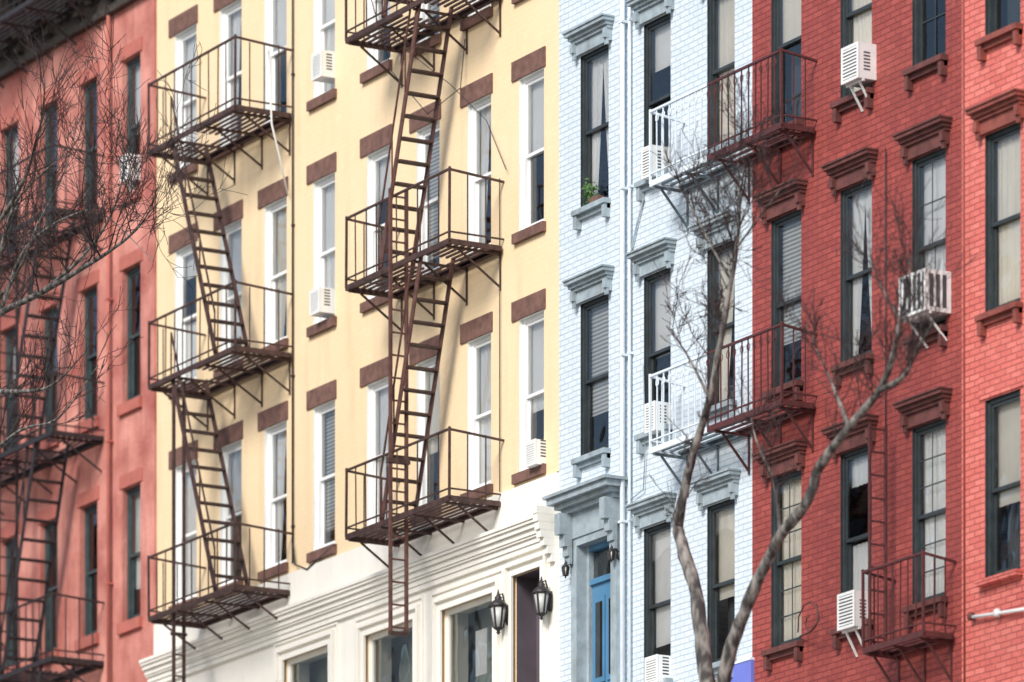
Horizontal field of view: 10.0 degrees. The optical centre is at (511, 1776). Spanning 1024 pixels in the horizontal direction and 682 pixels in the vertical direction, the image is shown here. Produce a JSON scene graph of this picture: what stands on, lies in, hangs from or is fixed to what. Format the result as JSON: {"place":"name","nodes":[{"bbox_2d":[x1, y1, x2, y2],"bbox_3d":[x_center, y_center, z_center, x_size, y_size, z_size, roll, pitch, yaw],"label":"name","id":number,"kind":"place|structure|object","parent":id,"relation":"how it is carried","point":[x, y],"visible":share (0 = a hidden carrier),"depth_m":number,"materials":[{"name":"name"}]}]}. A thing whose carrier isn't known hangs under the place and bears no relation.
{"place":"outdoors","nodes":[
{"label":"outdoors","id":0,"kind":"place"},
{"bbox_3d":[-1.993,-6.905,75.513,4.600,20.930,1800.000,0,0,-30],"label":"pavement","id":1,"kind":"structure","parent":0,"visible":0},
{"bbox_2d":[636,66,983,681],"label":"bare street tree","id":2,"kind":"object","parent":1,"relation":"on","point":[701,629],"visible":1,"depth_m":65.88,"materials":[{"name":"brown plant"}]},
{"bbox_3d":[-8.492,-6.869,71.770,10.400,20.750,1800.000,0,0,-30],"label":"road","id":3,"kind":"structure","parent":0,"visible":0},
{"bbox_2d":[0,0,246,448],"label":"bare street tree","id":4,"kind":"object","parent":3,"relation":"on","point":[66,274],"visible":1,"depth_m":75.43,"materials":[{"name":"brown plant"}]},
{"bbox_3d":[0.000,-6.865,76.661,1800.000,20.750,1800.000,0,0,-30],"label":"ground","id":5,"kind":"structure","parent":0,"visible":0},
{"bbox_2d":[0,0,156,681],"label":"walls","id":6,"kind":"structure","parent":5,"relation":"on","point":[133,436],"depth_m":87.32,"materials":[{"name":"brick"}]},
{"bbox_2d":[0,0,104,681],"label":"fire escape","id":7,"kind":"object","parent":6,"relation":"attached to","point":[89,441],"visible":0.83,"depth_m":87.77,"materials":[{"name":"black metal"}]},
{"bbox_2d":[0,0,142,673],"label":"trim","id":8,"kind":"structure","parent":6,"relation":"attached to","point":[72,26],"depth_m":87.77,"materials":[{"name":"stone"}]},
{"bbox_2d":[6,55,140,665],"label":"window frames","id":9,"kind":"structure","parent":6,"relation":"attached to","point":[132,555],"depth_m":87.80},
{"bbox_2d":[13,64,140,661],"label":"curtains","id":10,"kind":"object","parent":6,"relation":"attached to","point":[137,496],"visible":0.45,"depth_m":89.00,"materials":[{"name":"grey fabric"}]},
{"bbox_2d":[105,15,113,681],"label":"drain pipe","id":11,"kind":"object","parent":6,"relation":"attached to","point":[108,441],"visible":0.86,"depth_m":86.78,"materials":[{"name":"red metal"}]},
{"bbox_2d":[120,153,140,199],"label":"window air conditioner","id":12,"kind":"object","parent":6,"relation":"attached to","point":[139,180],"depth_m":86.05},
{"bbox_2d":[157,0,558,681],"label":"walls","id":13,"kind":"structure","parent":5,"relation":"on","point":[353,340],"depth_m":80.55,"materials":[{"name":"yellow paint"}]},
{"bbox_2d":[147,34,291,681],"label":"fire escape","id":14,"kind":"object","parent":13,"relation":"attached to","point":[176,613],"visible":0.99,"depth_m":82.80,"materials":[{"name":"brown metal"}]},
{"bbox_2d":[265,0,288,195],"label":"cable","id":15,"kind":"object","parent":13,"relation":"attached to","point":[271,99],"visible":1,"depth_m":81.83,"materials":[{"name":"white paint"}]},
{"bbox_2d":[291,0,294,563],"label":"cable","id":16,"kind":"object","parent":13,"relation":"attached to","point":[292,225],"visible":1,"depth_m":81.90,"materials":[{"name":"black metal"}]},
{"bbox_2d":[309,286,334,317],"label":"window air conditioner","id":17,"kind":"object","parent":13,"relation":"attached to","point":[321,302],"depth_m":80.91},
{"bbox_2d":[311,49,334,83],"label":"window air conditioner","id":18,"kind":"object","parent":13,"relation":"attached to","point":[322,66],"depth_m":80.86,"materials":[{"name":"white metal"}]},
{"bbox_2d":[139,0,558,681],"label":"trim","id":19,"kind":"structure","parent":13,"relation":"attached to","point":[337,604],"depth_m":79.66,"materials":[{"name":"white paint"}]},
{"bbox_2d":[292,544,334,569],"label":"cable","id":20,"kind":"object","parent":19,"relation":"attached to","point":[313,563],"visible":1,"depth_m":81.50,"materials":[{"name":"black metal"}]},
{"bbox_2d":[488,589,507,634],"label":"wall lantern","id":21,"kind":"object","parent":19,"relation":"attached to","point":[498,607],"depth_m":76.52,"materials":[{"name":"black metal"}]},
{"bbox_2d":[532,576,552,619],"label":"wall lantern","id":22,"kind":"object","parent":19,"relation":"attached to","point":[542,594],"depth_m":75.57,"materials":[{"name":"black metal"}]},
{"bbox_2d":[179,0,543,681],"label":"window frames","id":23,"kind":"structure","parent":13,"relation":"attached to","point":[529,155],"depth_m":81.33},
{"bbox_2d":[186,0,543,681],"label":"curtains","id":24,"kind":"object","parent":13,"relation":"attached to","point":[479,646],"visible":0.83,"depth_m":81.28,"materials":[{"name":"white fabric"}]},
{"bbox_2d":[345,0,504,636],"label":"fire escape","id":25,"kind":"object","parent":13,"relation":"attached to","point":[407,279],"visible":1,"depth_m":77.73,"materials":[{"name":"brown metal"}]},
{"bbox_2d":[371,0,464,113],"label":"cable","id":26,"kind":"object","parent":25,"relation":"attached to","point":[402,83],"visible":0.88,"depth_m":78.05,"materials":[{"name":"black metal"}]},
{"bbox_2d":[393,40,506,169],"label":"cable","id":27,"kind":"object","parent":25,"relation":"attached to","point":[466,100],"visible":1,"depth_m":77.23,"materials":[{"name":"black metal"}]},
{"bbox_2d":[499,178,499,491],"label":"cable","id":28,"kind":"object","parent":13,"relation":"attached to","point":[499,337],"visible":1,"depth_m":76.88,"materials":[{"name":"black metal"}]},
{"bbox_2d":[525,438,545,467],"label":"window air conditioner","id":29,"kind":"object","parent":13,"relation":"attached to","point":[535,452],"depth_m":75.88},
{"bbox_2d":[559,0,751,681],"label":"walls","id":30,"kind":"structure","parent":5,"relation":"on","point":[594,242],"depth_m":73.88,"materials":[{"name":"blue paint"}]},
{"bbox_2d":[618,0,627,681],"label":"drain pipe","id":31,"kind":"object","parent":30,"relation":"attached to","point":[622,189],"visible":1,"depth_m":74.08,"materials":[{"name":"white metal"}]},
{"bbox_2d":[627,7,633,681],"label":"drain pipe","id":32,"kind":"object","parent":30,"relation":"attached to","point":[629,187],"visible":1,"depth_m":73.98,"materials":[{"name":"white metal"}]},
{"bbox_2d":[542,0,740,681],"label":"trim","id":33,"kind":"structure","parent":30,"relation":"attached to","point":[589,509],"depth_m":74.29,"materials":[{"name":"blue paint"}]},
{"bbox_2d":[561,560,570,577],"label":"wall lantern","id":34,"kind":"object","parent":33,"relation":"attached to","point":[565,567],"depth_m":75.16,"materials":[{"name":"black metal"}]},
{"bbox_2d":[581,178,602,204],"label":"potted plant","id":35,"kind":"object","parent":33,"relation":"on","point":[589,193],"visible":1,"depth_m":74.87,"materials":[{"name":"green plant"}]},
{"bbox_2d":[607,544,619,562],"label":"wall lantern","id":36,"kind":"object","parent":33,"relation":"attached to","point":[611,553],"depth_m":74.19,"materials":[{"name":"black metal"}]},
{"bbox_2d":[626,365,645,502],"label":"cable","id":37,"kind":"object","parent":33,"relation":"attached to","point":[644,444],"visible":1,"depth_m":73.70,"materials":[{"name":"blue paint"}]},
{"bbox_2d":[631,199,643,424],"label":"cable","id":38,"kind":"object","parent":33,"relation":"attached to","point":[631,297],"visible":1,"depth_m":74.00,"materials":[{"name":"blue paint"}]},
{"bbox_2d":[731,657,753,681],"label":"wall sign","id":39,"kind":"object","parent":33,"relation":"attached to","point":[743,670],"visible":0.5,"depth_m":71.64,"materials":[{"name":"blue paint"}]},
{"bbox_2d":[641,145,670,179],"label":"window air conditioner","id":40,"kind":"object","parent":30,"relation":"attached to","point":[644,163],"depth_m":73.34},
{"bbox_2d":[644,654,670,681],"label":"window air conditioner","id":41,"kind":"object","parent":30,"relation":"attached to","point":[657,667],"depth_m":73.20,"materials":[{"name":"white metal"}]},
{"bbox_2d":[644,400,670,434],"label":"window air conditioner","id":42,"kind":"object","parent":30,"relation":"attached to","point":[646,416],"depth_m":73.26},
{"bbox_2d":[583,0,734,681],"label":"window frames","id":43,"kind":"structure","parent":30,"relation":"attached to","point":[598,629],"depth_m":73.78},
{"bbox_2d":[591,0,734,647],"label":"curtains","id":44,"kind":"object","parent":30,"relation":"attached to","point":[600,344],"visible":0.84,"depth_m":73.63,"materials":[{"name":"grey fabric"}]},
{"bbox_2d":[752,0,961,681],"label":"walls","id":45,"kind":"structure","parent":5,"relation":"on","point":[897,108],"depth_m":69.88,"materials":[{"name":"red brick"}]},
{"bbox_2d":[649,47,817,496],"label":"fire escape","id":46,"kind":"object","parent":45,"relation":"attached to","point":[727,436],"visible":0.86,"depth_m":71.38,"materials":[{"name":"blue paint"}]},
{"bbox_2d":[797,601,819,636],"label":"iron sign bracket","id":47,"kind":"object","parent":45,"relation":"attached to","point":[815,624],"visible":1,"depth_m":70.12,"materials":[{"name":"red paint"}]},
{"bbox_2d":[751,53,952,670],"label":"trim","id":48,"kind":"structure","parent":45,"relation":"attached to","point":[915,142],"depth_m":69.35,"materials":[{"name":"red paint"}]},
{"bbox_2d":[837,589,867,656],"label":"window air conditioner","id":49,"kind":"object","parent":45,"relation":"attached to","point":[849,619],"depth_m":69.30,"materials":[{"name":"white metal"}]},
{"bbox_2d":[841,41,875,111],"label":"window air conditioner","id":50,"kind":"object","parent":45,"relation":"attached to","point":[858,64],"depth_m":69.19,"materials":[{"name":"white metal"}]},
{"bbox_2d":[773,0,945,646],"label":"window frames","id":51,"kind":"structure","parent":45,"relation":"attached to","point":[920,432],"depth_m":69.87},
{"bbox_2d":[782,0,945,641],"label":"curtains","id":52,"kind":"object","parent":45,"relation":"attached to","point":[791,231],"visible":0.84,"depth_m":69.82,"materials":[{"name":"beige fabric"}]},
{"bbox_2d":[885,149,885,425],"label":"cable","id":53,"kind":"object","parent":45,"relation":"attached to","point":[885,277],"visible":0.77,"depth_m":68.98,"materials":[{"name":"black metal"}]},
{"bbox_2d":[861,424,956,681],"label":"fire escape","id":54,"kind":"object","parent":45,"relation":"attached to","point":[924,638],"visible":1,"depth_m":68.36,"materials":[{"name":"red metal"}]},
{"bbox_2d":[898,268,950,348],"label":"window air conditioner","id":55,"kind":"object","parent":45,"relation":"attached to","point":[940,275],"depth_m":67.82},
{"bbox_2d":[962,0,1023,681],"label":"walls","id":56,"kind":"structure","parent":5,"relation":"on","point":[994,647],"depth_m":67.25,"materials":[{"name":"red brick"}]},
{"bbox_2d":[962,0,965,681],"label":"cable","id":57,"kind":"object","parent":56,"relation":"attached to","point":[963,91],"visible":1,"depth_m":67.53,"materials":[{"name":"orange paint"}]},
{"bbox_2d":[964,22,1023,587],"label":"trim","id":58,"kind":"structure","parent":56,"relation":"attached to","point":[997,112],"depth_m":66.83,"materials":[{"name":"orange paint"}]},
{"bbox_2d":[967,607,1023,620],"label":"conduit pipe","id":59,"kind":"object","parent":56,"relation":"attached to","point":[971,616],"visible":1,"depth_m":66.86,"materials":[{"name":"white plastic"}]},
{"bbox_2d":[988,0,1019,576],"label":"window frames","id":60,"kind":"structure","parent":56,"relation":"attached to","point":[994,224],"depth_m":67.18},
{"bbox_2d":[998,0,1019,567],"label":"curtains","id":61,"kind":"object","parent":56,"relation":"attached to","point":[1008,291],"visible":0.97,"depth_m":67.08,"materials":[{"name":"beige fabric"}]}
]}

